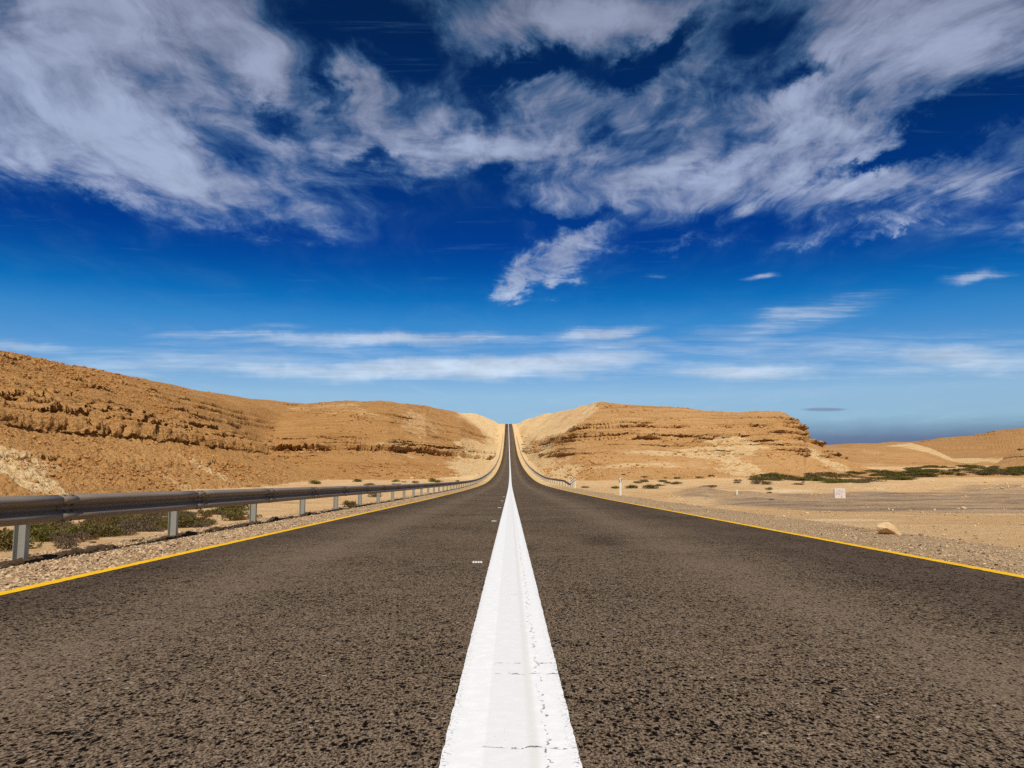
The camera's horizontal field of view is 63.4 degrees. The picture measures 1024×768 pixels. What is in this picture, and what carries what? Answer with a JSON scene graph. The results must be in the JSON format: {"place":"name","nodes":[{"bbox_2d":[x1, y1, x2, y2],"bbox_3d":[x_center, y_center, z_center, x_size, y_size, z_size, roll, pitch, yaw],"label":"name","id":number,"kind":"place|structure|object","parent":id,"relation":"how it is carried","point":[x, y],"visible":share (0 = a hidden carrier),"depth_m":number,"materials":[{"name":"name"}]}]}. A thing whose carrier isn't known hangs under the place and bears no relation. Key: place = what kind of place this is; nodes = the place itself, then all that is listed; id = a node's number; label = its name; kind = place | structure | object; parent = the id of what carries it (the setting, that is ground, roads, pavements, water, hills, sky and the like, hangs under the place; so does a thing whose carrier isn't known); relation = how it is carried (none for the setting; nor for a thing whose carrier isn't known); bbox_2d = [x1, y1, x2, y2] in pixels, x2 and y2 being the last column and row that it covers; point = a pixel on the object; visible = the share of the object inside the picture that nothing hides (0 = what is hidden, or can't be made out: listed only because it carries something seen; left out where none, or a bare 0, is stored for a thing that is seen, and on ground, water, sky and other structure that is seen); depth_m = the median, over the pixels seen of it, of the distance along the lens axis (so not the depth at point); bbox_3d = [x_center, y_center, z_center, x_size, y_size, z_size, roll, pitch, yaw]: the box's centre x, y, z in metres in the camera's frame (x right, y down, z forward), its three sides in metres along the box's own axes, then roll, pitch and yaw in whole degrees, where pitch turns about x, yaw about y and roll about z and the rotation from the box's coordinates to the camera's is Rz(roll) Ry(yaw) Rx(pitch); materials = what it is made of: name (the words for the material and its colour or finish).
{"place":"outdoors","nodes":[
{"label":"outdoors","id":0,"kind":"place"},
{"bbox_2d":[0,352,326,496],"bbox_3d":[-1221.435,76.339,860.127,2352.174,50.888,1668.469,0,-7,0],"label":"hillside","id":1,"kind":"structure","parent":0,"point":[247,420],"depth_m":147.95,"materials":[{"name":"brown stone"}]},
{"bbox_2d":[0,350,868,493],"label":"scree","id":2,"kind":"structure","parent":1,"relation":"on","point":[147,471],"depth_m":209.06,"materials":[{"name":"brown stone"}]},
{"bbox_2d":[259,399,496,479],"bbox_3d":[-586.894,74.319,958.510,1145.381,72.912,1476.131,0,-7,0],"label":"hill","id":3,"kind":"structure","parent":0,"point":[308,420],"depth_m":346.26,"materials":[{"name":"brown stone"}]},
{"bbox_2d":[0,424,1023,767],"bbox_3d":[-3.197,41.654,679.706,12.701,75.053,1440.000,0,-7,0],"label":"road","id":4,"kind":"structure","parent":0,"point":[680,640],"depth_m":4.21,"materials":[{"name":"grey asphalt"}]},
{"bbox_2d":[0,433,504,594],"bbox_3d":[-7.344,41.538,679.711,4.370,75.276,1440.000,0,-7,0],"label":"road marking","id":5,"kind":"object","parent":4,"relation":"on","point":[75,576],"visible":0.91,"depth_m":8.74,"materials":[{"name":"yellow paint"}]},
{"bbox_2d":[439,424,582,767],"bbox_3d":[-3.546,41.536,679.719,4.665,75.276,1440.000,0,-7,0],"label":"road marking","id":6,"kind":"structure","parent":4,"relation":"on","point":[510,710],"depth_m":3.43,"materials":[{"name":"white paint"}]},
{"bbox_2d":[513,431,1023,577],"bbox_3d":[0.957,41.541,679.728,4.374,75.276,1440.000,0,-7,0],"label":"road marking","id":7,"kind":"object","parent":4,"relation":"on","point":[989,570],"visible":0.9,"depth_m":10.45,"materials":[{"name":"yellow paint"}]},
{"bbox_2d":[0,422,1023,589],"bbox_3d":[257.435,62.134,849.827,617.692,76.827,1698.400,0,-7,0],"label":"ground","id":8,"kind":"structure","parent":0,"point":[950,492],"depth_m":48.59,"materials":[{"name":"beige sand"}]},
{"bbox_2d":[0,527,43,551],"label":"desert bush","id":9,"kind":"object","parent":8,"relation":"on","point":[6,536],"visible":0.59,"depth_m":27.95,"materials":[{"name":"green plant"}]},
{"bbox_2d":[30,523,59,541],"bbox_3d":[-18.581,5.900,32.714,1.512,0.789,1.413,3,-7,-27],"label":"desert bush","id":10,"kind":"object","parent":8,"relation":"on","point":[43,533],"visible":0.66,"depth_m":32.53,"materials":[{"name":"green plant"}]},
{"bbox_2d":[30,522,59,531],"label":"desert bush","id":11,"kind":"object","parent":8,"relation":"on","point":[51,524],"visible":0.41,"depth_m":40.62,"materials":[{"name":"green plant"}]},
{"bbox_2d":[47,521,76,526],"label":"desert bush","id":12,"kind":"object","parent":8,"relation":"on","point":[65,522],"visible":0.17,"depth_m":43.34,"materials":[{"name":"green plant"}]},
{"bbox_2d":[54,522,70,528],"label":"desert bush","id":13,"kind":"object","parent":8,"relation":"on","point":[62,525],"visible":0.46,"depth_m":41.80,"materials":[{"name":"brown plant"}]},
{"bbox_2d":[53,538,80,549],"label":"desert bush","id":14,"kind":"object","parent":8,"relation":"on","point":[69,544],"visible":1,"depth_m":10.56,"materials":[{"name":"plant"}]},
{"bbox_2d":[48,531,92,542],"bbox_3d":[-17.337,6.015,32.654,1.608,0.553,1.892,2,-7,-17],"label":"desert bush","id":15,"kind":"object","parent":8,"relation":"on","point":[63,535],"visible":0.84,"depth_m":32.33,"materials":[{"name":"green plant"}]},
{"bbox_2d":[58,525,83,535],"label":"desert bush","id":16,"kind":"object","parent":8,"relation":"on","point":[69,529],"visible":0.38,"depth_m":35.15,"materials":[{"name":"green plant"}]},
{"bbox_2d":[72,527,105,536],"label":"desert bush","id":17,"kind":"object","parent":8,"relation":"on","point":[94,532],"visible":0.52,"depth_m":35.44,"materials":[{"name":"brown plant"}]},
{"bbox_2d":[59,520,119,538],"bbox_3d":[-18.202,6.324,35.924,2.384,0.817,2.567,-1,-7,11],"label":"desert bush","id":18,"kind":"object","parent":8,"relation":"on","point":[90,528],"visible":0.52,"depth_m":35.76,"materials":[{"name":"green plant"}]},
{"bbox_2d":[79,534,100,539],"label":"desert bush","id":19,"kind":"object","parent":8,"relation":"on","point":[93,537],"visible":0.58,"depth_m":33.93,"materials":[{"name":"plant"}]},
{"bbox_2d":[81,519,100,525],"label":"desert bush","id":20,"kind":"object","parent":8,"relation":"on","point":[88,521],"visible":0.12,"depth_m":39.01,"materials":[{"name":"green plant"}]},
{"bbox_2d":[68,517,119,526],"bbox_3d":[-19.843,6.782,39.719,2.706,0.841,2.100,-3,-7,23],"label":"desert bush","id":21,"kind":"object","parent":8,"relation":"on","point":[104,520],"visible":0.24,"depth_m":39.52,"materials":[{"name":"green plant"}]},
{"bbox_2d":[87,524,124,536],"bbox_3d":[-17.655,6.380,35.895,1.628,0.645,1.771,3,-7,-21],"label":"desert bush","id":22,"kind":"object","parent":8,"relation":"on","point":[115,535],"visible":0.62,"depth_m":35.69,"materials":[{"name":"green plant"}]},
{"bbox_2d":[112,518,140,529],"bbox_3d":[-18.349,6.754,39.442,2.064,0.717,1.373,-3,-7,24],"label":"desert bush","id":23,"kind":"object","parent":8,"relation":"on","point":[121,523],"visible":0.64,"depth_m":39.40,"materials":[{"name":"green plant"}]},
{"bbox_2d":[116,528,140,535],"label":"desert bush","id":24,"kind":"object","parent":8,"relation":"on","point":[134,531],"visible":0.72,"depth_m":36.84,"materials":[{"name":"brown plant"}]},
{"bbox_2d":[117,515,145,520],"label":"desert bush","id":25,"kind":"object","parent":8,"relation":"on","point":[128,518],"visible":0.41,"depth_m":46.95,"materials":[{"name":"green plant"}]},
{"bbox_2d":[123,517,153,525],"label":"desert bush","id":26,"kind":"object","parent":8,"relation":"on","point":[142,522],"visible":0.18,"depth_m":43.17,"materials":[{"name":"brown plant"}]},
{"bbox_2d":[117,524,164,531],"bbox_3d":[-17.653,6.844,39.304,1.919,0.472,2.322,-2,-7,17],"label":"desert bush","id":27,"kind":"object","parent":8,"relation":"on","point":[142,528],"visible":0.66,"depth_m":39.10,"materials":[{"name":"green plant"}]},
{"bbox_2d":[130,514,151,519],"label":"desert bush","id":28,"kind":"object","parent":8,"relation":"on","point":[147,517],"visible":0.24,"depth_m":47.70,"materials":[{"name":"green plant"}]},
{"bbox_2d":[134,513,166,517],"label":"desert bush","id":29,"kind":"object","parent":8,"relation":"on","point":[152,514],"visible":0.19,"depth_m":49.44,"materials":[{"name":"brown plant"}]},
{"bbox_2d":[146,527,166,531],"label":"desert bush","id":30,"kind":"object","parent":8,"relation":"on","point":[158,530],"visible":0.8,"depth_m":39.46,"materials":[{"name":"plant"}]},
{"bbox_2d":[146,520,167,525],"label":"desert bush","id":31,"kind":"object","parent":8,"relation":"on","point":[163,522],"visible":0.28,"depth_m":43.47,"materials":[{"name":"green plant"}]},
{"bbox_2d":[164,513,203,527],"bbox_3d":[-17.771,7.317,44.249,2.160,0.934,2.444,-4,-8,31],"label":"desert bush","id":32,"kind":"object","parent":8,"relation":"on","point":[188,520],"visible":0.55,"depth_m":44.11,"materials":[{"name":"green plant"}]},
{"bbox_2d":[178,522,211,527],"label":"desert bush","id":33,"kind":"object","parent":8,"relation":"on","point":[199,524],"visible":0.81,"depth_m":43.89,"materials":[{"name":"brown plant"}]},
{"bbox_2d":[196,509,210,515],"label":"desert bush","id":34,"kind":"object","parent":8,"relation":"on","point":[207,512],"visible":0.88,"depth_m":56.99,"materials":[{"name":"green plant"}]},
{"bbox_2d":[200,519,217,524],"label":"desert bush","id":35,"kind":"object","parent":8,"relation":"on","point":[205,521],"visible":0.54,"depth_m":46.33,"materials":[{"name":"green plant"}]},
{"bbox_2d":[209,511,226,514],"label":"desert bush","id":36,"kind":"object","parent":8,"relation":"on","point":[216,513],"visible":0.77,"depth_m":58.14,"materials":[{"name":"green plant"}]},
{"bbox_2d":[210,507,229,511],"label":"desert bush","id":37,"kind":"object","parent":8,"relation":"on","point":[219,509],"visible":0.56,"depth_m":59.02,"materials":[{"name":"green plant"}]},
{"bbox_2d":[216,510,244,520],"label":"desert bush","id":38,"kind":"object","parent":8,"relation":"on","point":[228,514],"visible":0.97,"depth_m":50.51,"materials":[{"name":"green plant"}]},
{"bbox_2d":[225,505,249,510],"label":"desert bush","id":39,"kind":"object","parent":8,"relation":"on","point":[241,506],"visible":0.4,"depth_m":63.86,"materials":[{"name":"green plant"}]},
{"bbox_2d":[0,483,476,566],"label":"gravel shoulder","id":40,"kind":"object","parent":8,"relation":"on","point":[64,553],"visible":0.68,"depth_m":10.57,"materials":[{"name":"gravel"}]},
{"bbox_2d":[228,507,248,514],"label":"desert bush","id":41,"kind":"object","parent":8,"relation":"on","point":[240,509],"visible":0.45,"depth_m":58.12,"materials":[{"name":"green plant"}]},
{"bbox_2d":[232,516,248,520],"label":"desert bush","id":42,"kind":"object","parent":8,"relation":"on","point":[246,517],"visible":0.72,"depth_m":50.62,"materials":[{"name":"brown plant"}]},
{"bbox_2d":[0,437,502,559],"bbox_3d":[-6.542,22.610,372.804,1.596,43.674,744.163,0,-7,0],"label":"guardrail","id":43,"kind":"object","parent":8,"relation":"on","point":[21,514],"visible":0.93,"depth_m":11.69,"materials":[{"name":"metal"}]},
{"bbox_2d":[308,480,321,483],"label":"desert bush","id":44,"kind":"object","parent":8,"relation":"on","point":[315,482],"visible":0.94,"depth_m":174.71,"materials":[{"name":"green plant"}]},
{"bbox_2d":[340,500,357,506],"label":"desert bush","id":45,"kind":"object","parent":8,"relation":"on","point":[349,504],"visible":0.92,"depth_m":27.56,"materials":[{"name":"green plant"}]},
{"bbox_2d":[366,493,382,496],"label":"desert bush","id":46,"kind":"object","parent":8,"relation":"on","point":[374,495],"visible":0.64,"depth_m":102.16,"materials":[{"name":"green plant"}]},
{"bbox_2d":[517,439,570,486],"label":"guardrail","id":47,"kind":"object","parent":8,"relation":"on","point":[548,478],"visible":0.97,"depth_m":142.04,"materials":[{"name":"metal"}]},
{"bbox_2d":[619,478,621,495],"bbox_3d":[6.452,6.297,49.313,0.128,1.470,0.071,0,-7,3],"label":"delineator post","id":48,"kind":"object","parent":8,"relation":"on","point":[620,491],"visible":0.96,"depth_m":49.30,"materials":[{"name":"white plastic"}]},
{"bbox_2d":[624,484,637,488],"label":"desert bush","id":49,"kind":"object","parent":8,"relation":"on","point":[631,486],"visible":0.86,"depth_m":90.72,"materials":[{"name":"green plant"}]},
{"bbox_2d":[641,484,660,488],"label":"desert bush","id":50,"kind":"object","parent":8,"relation":"on","point":[649,486],"visible":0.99,"depth_m":91.05,"materials":[{"name":"green plant"}]},
{"bbox_2d":[749,479,764,483],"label":"desert bush","id":51,"kind":"object","parent":8,"relation":"on","point":[755,481],"visible":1,"depth_m":92.06,"materials":[{"name":"green plant"}]},
{"bbox_2d":[748,477,775,480],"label":"thicket shrub","id":52,"kind":"object","parent":8,"relation":"on","point":[754,478],"visible":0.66,"depth_m":250.47,"materials":[{"name":"green plant"}]},
{"bbox_2d":[809,478,826,480],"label":"thicket shrub","id":53,"kind":"object","parent":8,"relation":"on","point":[816,479],"visible":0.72,"depth_m":238.20,"materials":[{"name":"green plant"}]},
{"bbox_2d":[825,480,842,482],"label":"thicket shrub","id":54,"kind":"object","parent":8,"relation":"on","point":[832,481],"visible":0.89,"depth_m":211.83,"materials":[{"name":"green plant"}]},
{"bbox_2d":[819,478,849,482],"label":"thicket shrub","id":55,"kind":"object","parent":8,"relation":"on","point":[824,480],"visible":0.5,"depth_m":217.43,"materials":[{"name":"green plant"}]},
{"bbox_2d":[834,488,845,497],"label":"kilometre stone","id":56,"kind":"object","parent":8,"relation":"on","point":[839,492],"visible":0.96,"depth_m":67.47,"materials":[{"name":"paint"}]},
{"bbox_2d":[852,481,873,482],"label":"thicket shrub","id":57,"kind":"object","parent":8,"relation":"on","point":[861,482],"visible":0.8,"depth_m":216.54,"materials":[{"name":"green plant"}]},
{"bbox_2d":[856,478,886,481],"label":"thicket shrub","id":58,"kind":"object","parent":8,"relation":"on","point":[868,480],"visible":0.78,"depth_m":230.22,"materials":[{"name":"green plant"}]},
{"bbox_2d":[876,476,894,478],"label":"thicket shrub","id":59,"kind":"object","parent":8,"relation":"on","point":[889,477],"visible":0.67,"depth_m":260.13,"materials":[{"name":"green plant"}]},
{"bbox_2d":[877,522,901,534],"bbox_3d":[6.238,2.418,13.700,0.428,0.267,0.257,20,-8,-3],"label":"boulder","id":60,"kind":"object","parent":8,"relation":"on","point":[886,528],"visible":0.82,"depth_m":13.62,"materials":[{"name":"stone"}]},
{"bbox_2d":[893,476,914,479],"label":"thicket shrub","id":61,"kind":"object","parent":8,"relation":"on","point":[902,478],"visible":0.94,"depth_m":250.72,"materials":[{"name":"green plant"}]},
{"bbox_2d":[1003,469,1023,473],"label":"thicket shrub","id":62,"kind":"object","parent":8,"relation":"on","point":[1009,471],"visible":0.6,"depth_m":293.19,"materials":[{"name":"green plant"}]},
{"bbox_2d":[0,491,1023,591],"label":"gravel","id":63,"kind":"structure","parent":0,"point":[57,564],"depth_m":10.91,"materials":[{"name":"beige gravel"}]},
{"bbox_2d":[0,0,1023,444],"label":"sky","id":64,"kind":"structure","parent":0,"point":[811,212],"materials":[{"name":"blue"}]},
{"bbox_2d":[522,402,1023,480],"bbox_3d":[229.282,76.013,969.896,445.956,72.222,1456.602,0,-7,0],"label":"mesa hill","id":65,"kind":"structure","parent":0,"point":[568,429],"depth_m":320.17,"materials":[{"name":"brown stone"}]},
{"bbox_2d":[763,472,787,475],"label":"thicket shrub","id":66,"kind":"object","parent":65,"relation":"on","point":[770,474],"visible":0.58,"depth_m":269.89,"materials":[{"name":"green plant"}]},
{"bbox_2d":[804,472,824,475],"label":"thicket shrub","id":67,"kind":"object","parent":65,"relation":"on","point":[809,474],"visible":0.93,"depth_m":277.57,"materials":[{"name":"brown plant"}]},
{"bbox_2d":[821,474,849,477],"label":"thicket shrub","id":68,"kind":"object","parent":65,"relation":"on","point":[836,475],"visible":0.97,"depth_m":274.00,"materials":[{"name":"green plant"}]},
{"bbox_2d":[861,469,885,472],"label":"thicket shrub","id":69,"kind":"object","parent":65,"relation":"on","point":[874,470],"visible":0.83,"depth_m":288.19,"materials":[{"name":"green plant"}]},
{"bbox_2d":[900,470,917,472],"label":"thicket shrub","id":70,"kind":"object","parent":65,"relation":"on","point":[910,471],"visible":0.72,"depth_m":293.16,"materials":[{"name":"green plant"}]},
{"bbox_2d":[916,472,938,475],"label":"thicket shrub","id":71,"kind":"object","parent":65,"relation":"on","point":[929,473],"visible":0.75,"depth_m":283.14,"materials":[{"name":"green plant"}]},
{"bbox_2d":[937,471,957,473],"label":"thicket shrub","id":72,"kind":"object","parent":65,"relation":"on","point":[950,472],"visible":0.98,"depth_m":286.82,"materials":[{"name":"green plant"}]},
{"bbox_2d":[946,468,965,471],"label":"thicket shrub","id":73,"kind":"object","parent":65,"relation":"on","point":[957,470],"visible":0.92,"depth_m":297.59,"materials":[{"name":"green plant"}]},
{"bbox_2d":[973,472,994,474],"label":"thicket shrub","id":74,"kind":"object","parent":65,"relation":"on","point":[984,473],"visible":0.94,"depth_m":286.87,"materials":[{"name":"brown plant"}]},
{"bbox_2d":[979,468,997,470],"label":"thicket shrub","id":75,"kind":"object","parent":65,"relation":"on","point":[991,469],"visible":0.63,"depth_m":295.33,"materials":[{"name":"green plant"}]},
{"bbox_2d":[991,471,1007,474],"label":"thicket shrub","id":76,"kind":"object","parent":65,"relation":"on","point":[1002,472],"visible":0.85,"depth_m":286.89,"materials":[{"name":"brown plant"}]},
{"bbox_2d":[823,428,1023,466],"bbox_3d":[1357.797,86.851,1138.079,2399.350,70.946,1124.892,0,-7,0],"label":"distant hill","id":77,"kind":"structure","parent":0,"point":[989,448],"depth_m":753.46,"materials":[{"name":"beige sand"}]},
{"bbox_2d":[881,447,1023,470],"bbox_3d":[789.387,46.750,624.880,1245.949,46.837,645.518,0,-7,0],"label":"slope","id":78,"kind":"structure","parent":0,"point":[1016,459],"depth_m":421.98,"materials":[{"name":"brown sand"}]},
{"bbox_2d":[1006,465,1023,468],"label":"thicket shrub","id":79,"kind":"object","parent":78,"relation":"on","point":[1020,466],"visible":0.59,"depth_m":374.72,"materials":[{"name":"green plant"}]}
]}

